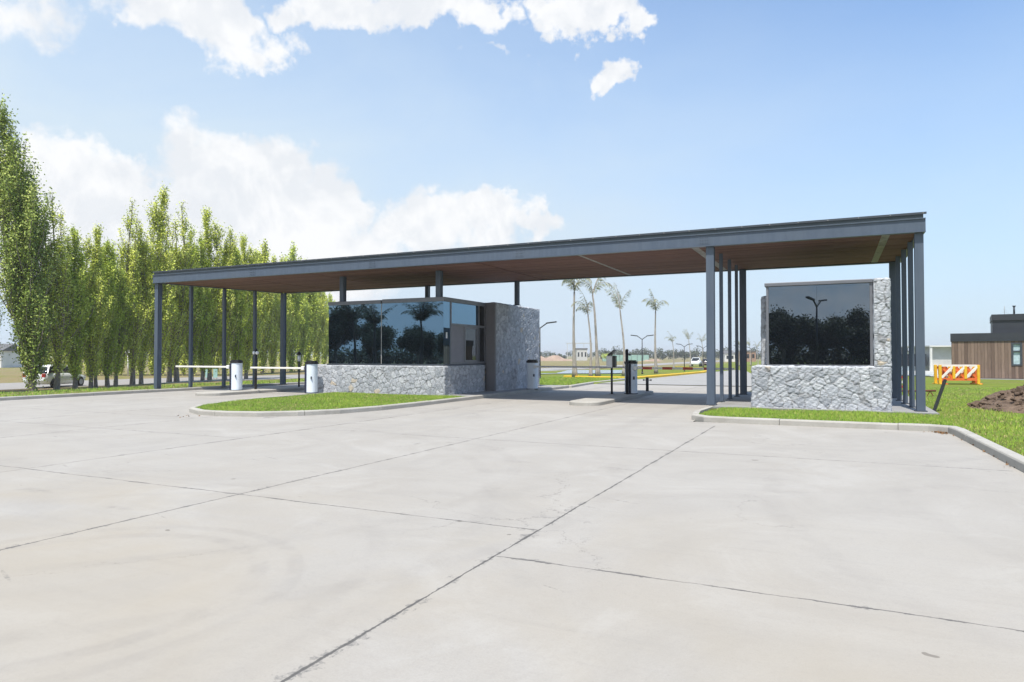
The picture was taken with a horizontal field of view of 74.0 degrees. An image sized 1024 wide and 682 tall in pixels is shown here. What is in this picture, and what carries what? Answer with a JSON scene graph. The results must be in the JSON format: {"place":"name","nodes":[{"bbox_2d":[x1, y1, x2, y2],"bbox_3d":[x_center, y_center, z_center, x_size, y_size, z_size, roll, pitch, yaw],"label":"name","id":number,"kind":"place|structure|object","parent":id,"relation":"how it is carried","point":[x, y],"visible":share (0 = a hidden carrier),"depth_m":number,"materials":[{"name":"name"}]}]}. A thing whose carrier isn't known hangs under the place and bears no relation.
{"place":"outdoors","nodes":[
{"label":"outdoors","id":0,"kind":"place"},
{"bbox_2d":[0,344,23,367],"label":"white house","id":1,"kind":"structure","parent":0,"point":[7,361],"depth_m":130.87,"materials":[{"name":"paint"}]},
{"bbox_2d":[0,378,304,396],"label":"grass","id":2,"kind":"structure","parent":0,"point":[124,388],"depth_m":30.72,"materials":[{"name":"plant"}]},
{"bbox_2d":[0,360,719,389],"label":"street","id":3,"kind":"structure","parent":0,"point":[7,386],"depth_m":57.14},
{"bbox_2d":[0,355,1023,454],"bbox_3d":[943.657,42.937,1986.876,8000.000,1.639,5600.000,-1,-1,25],"label":"ground","id":4,"kind":"structure","parent":0,"point":[11,375],"depth_m":48.85,"materials":[{"name":"plant"}]},
{"bbox_2d":[0,303,6,360],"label":"poplar tree","id":5,"kind":"object","parent":4,"relation":"on","point":[1,324],"visible":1,"depth_m":38.58,"materials":[{"name":"green plant"}]},
{"bbox_2d":[0,89,64,391],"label":"poplar tree","id":6,"kind":"object","parent":4,"relation":"on","point":[22,240],"visible":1,"depth_m":39.02,"materials":[{"name":"green plant"}]},
{"bbox_2d":[41,244,52,364],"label":"poplar tree","id":7,"kind":"object","parent":4,"relation":"on","point":[48,362],"visible":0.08,"depth_m":72.02,"materials":[{"name":"green plant"}]},
{"bbox_2d":[47,277,59,361],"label":"poplar tree","id":8,"kind":"object","parent":4,"relation":"on","point":[51,331],"visible":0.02,"depth_m":72.00,"materials":[{"name":"green plant"}]},
{"bbox_2d":[22,365,85,387],"bbox_3d":[-30.652,2.353,45.673,2.060,1.537,4.110,0,-1,1],"label":"parked car","id":9,"kind":"object","parent":4,"relation":"on","point":[49,374],"visible":0.41,"depth_m":44.34,"materials":[{"name":"white paint"}]},
{"bbox_2d":[41,191,88,389],"bbox_3d":[-27.347,-3.113,41.281,2.526,12.210,2.890,0,-1,4],"label":"poplar tree","id":10,"kind":"object","parent":4,"relation":"on","point":[59,344],"visible":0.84,"depth_m":41.03,"materials":[{"name":"green plant"}]},
{"bbox_2d":[48,223,97,388],"bbox_3d":[-27.340,-2.222,42.506,2.541,10.478,2.609,0,-1,7],"label":"poplar tree","id":11,"kind":"object","parent":4,"relation":"on","point":[76,356],"visible":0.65,"depth_m":42.51,"materials":[{"name":"green plant"}]},
{"bbox_2d":[74,222,114,387],"bbox_3d":[-27.183,-2.430,43.794,2.751,10.945,2.296,1,-1,-30],"label":"poplar tree","id":12,"kind":"object","parent":4,"relation":"on","point":[91,353],"visible":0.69,"depth_m":43.88,"materials":[{"name":"green plant"}]},
{"bbox_2d":[89,240,114,386],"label":"poplar tree","id":13,"kind":"object","parent":4,"relation":"on","point":[109,317],"visible":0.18,"depth_m":45.00,"materials":[{"name":"green plant"}]},
{"bbox_2d":[99,236,126,386],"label":"poplar tree","id":14,"kind":"object","parent":4,"relation":"on","point":[110,266],"visible":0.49,"depth_m":46.00,"materials":[{"name":"green plant"}]},
{"bbox_2d":[106,246,136,385],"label":"poplar tree","id":15,"kind":"object","parent":4,"relation":"on","point":[123,302],"visible":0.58,"depth_m":47.08,"materials":[{"name":"green plant"}]},
{"bbox_2d":[118,259,125,375],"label":"poplar tree","id":16,"kind":"object","parent":4,"relation":"on","point":[121,371],"visible":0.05,"depth_m":73.34,"materials":[{"name":"green plant"}]},
{"bbox_2d":[114,242,136,375],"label":"poplar tree","id":17,"kind":"object","parent":4,"relation":"on","point":[126,345],"depth_m":73.09,"materials":[{"name":"green plant"}]},
{"bbox_2d":[113,197,152,384],"bbox_3d":[-27.103,-3.636,48.336,3.066,13.545,2.680,0,-1,7],"label":"poplar tree","id":18,"kind":"object","parent":4,"relation":"on","point":[132,257],"visible":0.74,"depth_m":48.32,"materials":[{"name":"green plant"}]},
{"bbox_2d":[135,250,148,375],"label":"poplar tree","id":19,"kind":"object","parent":4,"relation":"on","point":[145,360],"visible":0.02,"depth_m":73.37,"materials":[{"name":"green plant"}]},
{"bbox_2d":[132,222,155,383],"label":"poplar tree","id":20,"kind":"object","parent":4,"relation":"on","point":[145,346],"visible":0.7,"depth_m":49.45,"materials":[{"name":"green plant"}]},
{"bbox_2d":[145,262,154,375],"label":"poplar tree","id":21,"kind":"object","parent":4,"relation":"on","point":[150,367],"visible":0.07,"depth_m":73.54,"materials":[{"name":"green plant"}]},
{"bbox_2d":[0,382,303,400],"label":"verge kerb","id":22,"kind":"structure","parent":4,"relation":"on","point":[114,392],"depth_m":27.89,"materials":[{"name":"concrete"}]},
{"bbox_2d":[140,181,180,373],"bbox_3d":[-26.425,-4.487,50.799,2.781,15.350,3.332,-1,-2,41],"label":"poplar tree","id":23,"kind":"object","parent":4,"relation":"on","point":[161,254],"visible":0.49,"depth_m":50.91,"materials":[{"name":"green plant"}]},
{"bbox_2d":[161,354,166,375],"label":"poplar tree","id":24,"kind":"object","parent":4,"relation":"on","point":[163,369],"visible":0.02,"depth_m":73.64,"materials":[{"name":"green plant"}]},
{"bbox_2d":[163,243,175,375],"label":"poplar tree","id":25,"kind":"object","parent":4,"relation":"on","point":[164,341],"visible":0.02,"depth_m":73.85,"materials":[{"name":"green plant"}]},
{"bbox_2d":[153,212,188,381],"bbox_3d":[-26.866,-3.508,53.036,3.331,13.489,2.912,0,-1,6],"label":"poplar tree","id":26,"kind":"object","parent":4,"relation":"on","point":[174,332],"visible":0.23,"depth_m":53.03,"materials":[{"name":"green plant"}]},
{"bbox_2d":[179,241,189,375],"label":"poplar tree","id":27,"kind":"object","parent":4,"relation":"on","point":[183,362],"visible":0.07,"depth_m":74.02,"materials":[{"name":"green plant"}]},
{"bbox_2d":[169,200,203,381],"bbox_3d":[-26.528,-3.995,54.244,3.588,14.529,3.137,0,-1,-3],"label":"poplar tree","id":28,"kind":"object","parent":4,"relation":"on","point":[183,295],"visible":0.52,"depth_m":53.79,"materials":[{"name":"green plant"}]},
{"bbox_2d":[186,264,198,375],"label":"poplar tree","id":29,"kind":"object","parent":4,"relation":"on","point":[196,356],"visible":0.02,"depth_m":74.17,"materials":[{"name":"green plant"}]},
{"bbox_2d":[178,223,207,380],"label":"poplar tree","id":30,"kind":"object","parent":4,"relation":"on","point":[196,326],"visible":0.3,"depth_m":55.78,"materials":[{"name":"green plant"}]},
{"bbox_2d":[193,234,221,380],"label":"poplar tree","id":31,"kind":"object","parent":4,"relation":"on","point":[203,350],"visible":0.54,"depth_m":56.83,"materials":[{"name":"green plant"}]},
{"bbox_2d":[213,369,216,377],"bbox_3d":[-27.151,3.041,62.240,0.340,0.978,0.100,0,-1,-17],"label":"marker panel","id":32,"kind":"object","parent":4,"relation":"on","point":[214,374],"visible":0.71,"depth_m":62.18,"materials":[{"name":"paint"}]},
{"bbox_2d":[212,257,220,372],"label":"poplar tree","id":33,"kind":"object","parent":4,"relation":"on","point":[217,362],"visible":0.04,"depth_m":74.48,"materials":[{"name":"green plant"}]},
{"bbox_2d":[198,205,235,379],"bbox_3d":[-25.695,-4.235,58.464,3.831,15.242,3.198,0,-1,-13],"label":"poplar tree","id":34,"kind":"object","parent":4,"relation":"on","point":[215,341],"visible":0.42,"depth_m":58.03,"materials":[{"name":"green plant"}]},
{"bbox_2d":[213,225,240,379],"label":"poplar tree","id":35,"kind":"object","parent":4,"relation":"on","point":[229,248],"visible":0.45,"depth_m":59.04,"materials":[{"name":"green plant"}]},
{"bbox_2d":[227,245,252,362],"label":"poplar tree","id":36,"kind":"object","parent":4,"relation":"on","point":[237,349],"visible":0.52,"depth_m":60.06,"materials":[{"name":"green plant"}]},
{"bbox_2d":[239,232,266,378],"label":"poplar tree","id":37,"kind":"object","parent":4,"relation":"on","point":[248,345],"visible":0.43,"depth_m":62.62,"materials":[{"name":"green plant"}]},
{"bbox_2d":[249,248,271,373],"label":"poplar tree","id":38,"kind":"object","parent":4,"relation":"on","point":[260,321],"visible":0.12,"depth_m":84.04,"materials":[{"name":"green plant"}]},
{"bbox_2d":[256,238,277,372],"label":"poplar tree","id":39,"kind":"object","parent":4,"relation":"on","point":[267,334],"visible":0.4,"depth_m":87.22,"materials":[{"name":"green plant"}]},
{"bbox_2d":[265,253,288,372],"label":"poplar tree","id":40,"kind":"object","parent":4,"relation":"on","point":[273,351],"visible":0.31,"depth_m":90.79,"materials":[{"name":"green plant"}]},
{"bbox_2d":[276,254,296,369],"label":"poplar tree","id":41,"kind":"object","parent":4,"relation":"on","point":[288,330],"visible":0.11,"depth_m":94.79,"materials":[{"name":"green plant"}]},
{"bbox_2d":[281,241,306,371],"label":"poplar tree","id":42,"kind":"object","parent":4,"relation":"on","point":[297,308],"visible":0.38,"depth_m":99.05,"materials":[{"name":"green plant"}]},
{"bbox_2d":[294,293,311,370],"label":"poplar tree","id":43,"kind":"object","parent":4,"relation":"on","point":[302,341],"visible":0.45,"depth_m":103.97,"materials":[{"name":"green plant"}]},
{"bbox_2d":[302,257,322,365],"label":"poplar tree","id":44,"kind":"object","parent":4,"relation":"on","point":[313,322],"visible":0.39,"depth_m":108.86,"materials":[{"name":"green plant"}]},
{"bbox_2d":[311,292,328,363],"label":"poplar tree","id":45,"kind":"object","parent":4,"relation":"on","point":[319,341],"visible":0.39,"depth_m":114.23,"materials":[{"name":"green plant"}]},
{"bbox_2d":[320,292,328,363],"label":"poplar tree","id":46,"kind":"object","parent":4,"relation":"on","point":[324,352],"visible":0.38,"depth_m":119.35,"materials":[{"name":"green plant"}]},
{"bbox_2d":[327,292,334,362],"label":"poplar tree","id":47,"kind":"object","parent":4,"relation":"on","point":[330,298],"visible":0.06,"depth_m":125.28,"materials":[{"name":"green plant"}]},
{"bbox_2d":[0,384,1023,681],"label":"forecourt","id":48,"kind":"structure","parent":4,"relation":"on","point":[658,534],"depth_m":5.68,"materials":[{"name":"concrete"}]},
{"bbox_2d":[195,386,303,395],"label":"gate island kerb","id":49,"kind":"structure","parent":48,"relation":"on","point":[247,391],"depth_m":28.20,"materials":[{"name":"concrete"}]},
{"bbox_2d":[176,360,242,390],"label":"barrier gate","id":50,"kind":"structure","parent":49,"relation":"on","point":[235,367],"depth_m":28.26,"materials":[{"name":"metal"}]},
{"bbox_2d":[252,349,258,388],"bbox_3d":[-11.046,1.210,29.290,0.314,1.740,0.162,-1,-1,25],"label":"post light","id":51,"kind":"object","parent":49,"relation":"on","point":[255,352],"visible":1,"depth_m":29.26,"materials":[{"name":"black metal"}]},
{"bbox_2d":[296,351,301,386],"bbox_3d":[-9.874,1.316,31.524,0.251,1.660,0.251,-1,-1,25],"label":"post light","id":52,"kind":"object","parent":49,"relation":"on","point":[299,354],"visible":0.91,"depth_m":31.49,"materials":[{"name":"black metal"}]},
{"bbox_2d":[250,361,317,393],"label":"barrier gate","id":53,"kind":"structure","parent":48,"relation":"on","point":[310,368],"depth_m":26.78,"materials":[{"name":"metal"}]},
{"bbox_2d":[211,395,409,410],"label":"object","id":54,"kind":"structure","parent":48,"relation":"on","point":[311,403],"depth_m":20.65,"materials":[{"name":"plant"}]},
{"bbox_2d":[195,391,464,410],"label":"grass","id":55,"kind":"structure","parent":54,"relation":"on","point":[327,401],"depth_m":21.50,"materials":[{"name":"plant"}]},
{"bbox_2d":[189,385,568,416],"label":"curb","id":56,"kind":"structure","parent":48,"relation":"on","point":[197,410],"depth_m":19.01,"materials":[{"name":"concrete"}]},
{"bbox_2d":[340,385,562,396],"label":"booth island slab","id":57,"kind":"structure","parent":48,"relation":"on","point":[486,392],"depth_m":27.52,"materials":[{"name":"concrete"}]},
{"bbox_2d":[318,297,539,394],"bbox_3d":[-3.438,0.299,29.888,6.731,3.787,8.240,-1,-1,25],"label":"guard booth","id":58,"kind":"object","parent":57,"relation":"on","point":[435,345],"visible":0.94,"depth_m":26.48,"materials":[{"name":"stone"}]},
{"bbox_2d":[450,302,485,363],"bbox_3d":[-1.722,-0.272,26.738,0.080,2.320,2.850,-1,-1,25],"label":"window frame","id":59,"kind":"structure","parent":58,"relation":"in","point":[465,326],"depth_m":26.96,"materials":[{"name":"metal"}]},
{"bbox_2d":[526,360,624,389],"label":"barrier gate","id":60,"kind":"structure","parent":57,"relation":"on","point":[532,374],"depth_m":29.24,"materials":[{"name":"metal"}]},
{"bbox_2d":[177,415,1010,466],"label":"leaf litter","id":61,"kind":"object","parent":48,"relation":"on","point":[941,432],"visible":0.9,"depth_m":13.80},
{"bbox_2d":[569,390,652,405],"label":"gate island kerb","id":62,"kind":"structure","parent":48,"relation":"on","point":[600,400],"depth_m":23.02,"materials":[{"name":"concrete"}]},
{"bbox_2d":[606,350,616,393],"bbox_3d":[3.761,1.163,25.738,0.360,1.679,0.320,-1,-1,25],"label":"card reader","id":63,"kind":"object","parent":62,"relation":"on","point":[611,361],"visible":0.99,"depth_m":25.69,"materials":[{"name":"black plastic"}]},
{"bbox_2d":[625,349,630,393],"bbox_3d":[4.369,1.159,25.560,0.197,1.680,0.140,-1,-1,25],"label":"camera post","id":64,"kind":"object","parent":62,"relation":"on","point":[626,368],"visible":0.99,"depth_m":25.53,"materials":[{"name":"black metal"}]},
{"bbox_2d":[643,377,651,390],"bbox_3d":[5.498,1.766,27.636,0.370,0.580,0.116,-1,-1,25],"label":"bollard","id":65,"kind":"object","parent":62,"relation":"on","point":[647,383],"visible":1,"depth_m":27.59,"materials":[{"name":"black metal"}]},
{"bbox_2d":[624,360,733,393],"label":"barrier gate","id":66,"kind":"structure","parent":62,"relation":"on","point":[633,367],"depth_m":25.66,"materials":[{"name":"metal"}]},
{"bbox_2d":[712,392,938,414],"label":"gate island slab","id":67,"kind":"structure","parent":48,"relation":"on","point":[742,401],"depth_m":19.12,"materials":[{"name":"concrete"}]},
{"bbox_2d":[152,212,927,411],"bbox_3d":[-1.237,-0.529,26.419,29.165,5.160,6.461,-1,-1,25],"label":"entrance canopy","id":68,"kind":"object","parent":67,"relation":"on","point":[893,240],"visible":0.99,"depth_m":22.82,"materials":[{"name":"metal"}]},
{"bbox_2d":[751,277,891,410],"bbox_3d":[9.180,0.147,20.261,3.495,3.537,4.403,-1,-1,25],"label":"guard booth","id":69,"kind":"object","parent":67,"relation":"on","point":[825,344],"visible":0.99,"depth_m":18.30,"materials":[{"name":"stone"}]},
{"bbox_2d":[766,283,872,366],"bbox_3d":[9.178,-0.379,20.291,2.625,2.210,4.190,-1,-1,25],"label":"window frame","id":70,"kind":"structure","parent":69,"relation":"in","point":[870,284],"depth_m":18.26,"materials":[{"name":"metal"}]},
{"bbox_2d":[691,389,1023,472],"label":"island kerb","id":71,"kind":"structure","parent":48,"relation":"on","point":[1010,457],"depth_m":14.53,"materials":[{"name":"concrete"}]},
{"bbox_2d":[539,321,556,378],"bbox_3d":[1.729,0.610,42.228,2.102,3.674,0.177,0,-1,7],"label":"street lamp","id":72,"kind":"object","parent":4,"relation":"on","point":[540,345],"visible":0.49,"depth_m":42.19,"materials":[{"name":"metal"}]},
{"bbox_2d":[561,278,591,376],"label":"palm tree","id":73,"kind":"object","parent":4,"relation":"on","point":[574,363],"visible":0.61,"depth_m":47.75,"materials":[{"name":"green plant"}]},
{"bbox_2d":[566,343,592,358],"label":"pavilion frame","id":74,"kind":"object","parent":4,"relation":"on","point":[575,346],"visible":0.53,"depth_m":386.03,"materials":[{"name":"grey paint"}]},
{"bbox_2d":[539,376,621,384],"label":"grass","id":75,"kind":"structure","parent":4,"relation":"on","point":[546,380],"depth_m":39.35,"materials":[{"name":"plant"}]},
{"bbox_2d":[575,348,587,360],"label":"house","id":76,"kind":"structure","parent":4,"relation":"on","point":[581,354],"depth_m":360.12,"materials":[{"name":"grey paint"}]},
{"bbox_2d":[571,288,592,375],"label":"palm tree","id":77,"kind":"object","parent":4,"relation":"on","point":[584,309],"visible":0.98,"depth_m":47.99,"materials":[{"name":"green plant"}]},
{"bbox_2d":[575,278,611,375],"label":"palm tree","id":78,"kind":"object","parent":4,"relation":"on","point":[597,372],"visible":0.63,"depth_m":47.91,"materials":[{"name":"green plant"}]},
{"bbox_2d":[569,378,624,387],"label":"median kerb","id":79,"kind":"structure","parent":4,"relation":"on","point":[579,384],"depth_m":36.30,"materials":[{"name":"concrete"}]},
{"bbox_2d":[606,284,630,375],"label":"palm tree","id":80,"kind":"object","parent":4,"relation":"on","point":[619,307],"visible":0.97,"depth_m":52.89,"materials":[{"name":"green plant"}]},
{"bbox_2d":[602,355,648,360],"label":"screen fence","id":81,"kind":"object","parent":4,"relation":"on","point":[633,357],"visible":0.46,"depth_m":317.72,"materials":[{"name":"green"}]},
{"bbox_2d":[631,335,653,373],"bbox_3d":[11.484,1.201,59.977,2.013,3.518,0.170,0,-1,7],"label":"street lamp","id":82,"kind":"object","parent":4,"relation":"on","point":[642,349],"visible":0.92,"depth_m":59.94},
{"bbox_2d":[541,344,760,359],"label":"tree belt","id":83,"kind":"object","parent":4,"relation":"on","point":[662,355],"visible":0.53,"depth_m":414.75,"materials":[{"name":"green plant"}]},
{"bbox_2d":[641,288,668,373],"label":"palm tree","id":84,"kind":"object","parent":4,"relation":"on","point":[655,353],"visible":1,"depth_m":61.71,"materials":[{"name":"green plant"}]},
{"bbox_2d":[666,331,675,366],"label":"palm tree","id":85,"kind":"object","parent":4,"relation":"on","point":[672,340],"visible":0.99,"depth_m":92.53,"materials":[{"name":"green plant"}]},
{"bbox_2d":[682,329,692,366],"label":"palm tree","id":86,"kind":"object","parent":4,"relation":"on","point":[688,337],"visible":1,"depth_m":123.62,"materials":[{"name":"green plant"}]},
{"bbox_2d":[691,358,701,366],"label":"parked car","id":87,"kind":"object","parent":4,"relation":"on","point":[695,361],"visible":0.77,"depth_m":130.33,"materials":[{"name":"white paint"}]},
{"bbox_2d":[697,334,705,366],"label":"palm tree","id":88,"kind":"object","parent":4,"relation":"on","point":[701,340],"visible":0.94,"depth_m":124.16,"materials":[{"name":"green plant"}]},
{"bbox_2d":[719,350,734,361],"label":"house","id":89,"kind":"structure","parent":4,"relation":"on","point":[725,355],"depth_m":300.10,"materials":[{"name":"white paint"}]},
{"bbox_2d":[739,350,756,361],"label":"house","id":90,"kind":"structure","parent":4,"relation":"on","point":[753,355],"depth_m":237.85,"materials":[{"name":"brick"}]},
{"bbox_2d":[902,390,935,395],"bbox_3d":[14.570,1.925,25.059,1.820,0.292,0.069,0,-1,22],"label":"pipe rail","id":91,"kind":"object","parent":4,"relation":"on","point":[929,391],"visible":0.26,"depth_m":24.78,"materials":[{"name":"metal"}]},
{"bbox_2d":[901,345,951,373],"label":"outbuilding","id":92,"kind":"structure","parent":4,"relation":"on","point":[938,355],"depth_m":61.00,"materials":[{"name":"grey paint"}]},
{"bbox_2d":[933,379,946,410],"bbox_3d":[11.395,1.492,18.139,0.490,0.942,0.070,0,-1,-18],"label":"leaning post","id":93,"kind":"object","parent":4,"relation":"on","point":[939,394],"visible":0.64,"depth_m":18.13,"materials":[{"name":"metal"}]},
{"bbox_2d":[932,365,974,383],"bbox_3d":[23.791,1.796,36.569,2.040,1.045,0.480,0,-1,7],"label":"safety barrier","id":94,"kind":"object","parent":4,"relation":"on","point":[936,375],"visible":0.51,"depth_m":36.63,"materials":[{"name":"yellow plastic"}]},
{"bbox_2d":[937,365,981,384],"bbox_3d":[23.599,1.782,35.886,2.040,1.045,0.480,0,-1,6],"label":"safety barrier","id":95,"kind":"object","parent":4,"relation":"on","point":[964,369],"visible":0.95,"depth_m":35.85,"materials":[{"name":"yellow plastic"}]},
{"bbox_2d":[942,367,982,384],"bbox_3d":[23.906,1.788,36.183,2.040,1.045,0.480,0,-1,-3],"label":"safety barrier","id":96,"kind":"object","parent":4,"relation":"on","point":[943,372],"visible":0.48,"depth_m":36.13,"materials":[{"name":"orange plastic"}]},
{"bbox_2d":[902,387,1023,455],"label":"grass","id":97,"kind":"structure","parent":4,"relation":"on","point":[964,398],"depth_m":16.97,"materials":[{"name":"plant"}]},
{"bbox_2d":[969,389,1023,412],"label":"earth mound","id":98,"kind":"object","parent":4,"relation":"on","point":[1007,403],"visible":0.41,"depth_m":18.55,"materials":[{"name":"soil"}]},
{"bbox_2d":[967,384,1023,411],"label":"earth clods","id":99,"kind":"object","parent":98,"relation":"on","point":[1018,390],"visible":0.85,"depth_m":18.73,"materials":[{"name":"soil"}]},
{"bbox_2d":[0,0,1023,354],"label":"sky","id":100,"kind":"structure","parent":0,"point":[329,128],"materials":[{"name":"blue"}]},
{"bbox_2d":[541,355,571,360],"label":"earth bank","id":101,"kind":"structure","parent":0,"point":[554,358],"depth_m":337.31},
{"bbox_2d":[541,370,621,373],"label":"pond","id":102,"kind":"structure","parent":0,"point":[601,371],"depth_m":68.94,"materials":[{"name":"blue liquid"}]},
{"bbox_2d":[605,370,751,385],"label":"road","id":103,"kind":"structure","parent":0,"point":[696,379],"depth_m":43.40,"materials":[{"name":"concrete"}]},
{"bbox_2d":[563,366,706,377],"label":"yellow kerb","id":104,"kind":"structure","parent":103,"relation":"on","point":[667,375],"depth_m":52.24,"materials":[{"name":"paint"}]},
{"bbox_2d":[950,306,1023,379],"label":"timber house","id":105,"kind":"structure","parent":0,"point":[997,351],"depth_m":46.77,"materials":[{"name":"wood cladding"},{"name":"dark metal"},{"name":"glass"}]},
{"bbox_2d":[1011,343,1022,365],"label":"window","id":106,"kind":"structure","parent":105,"relation":"in","point":[1016,348],"depth_m":46.00,"materials":[{"name":"glass"}]},
{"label":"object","id":107,"kind":"structure","parent":0,"visible":0},
{"bbox_2d":[700,406,957,425],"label":"grass","id":108,"kind":"structure","parent":107,"relation":"on","point":[859,416],"depth_m":16.33,"materials":[{"name":"plant"}]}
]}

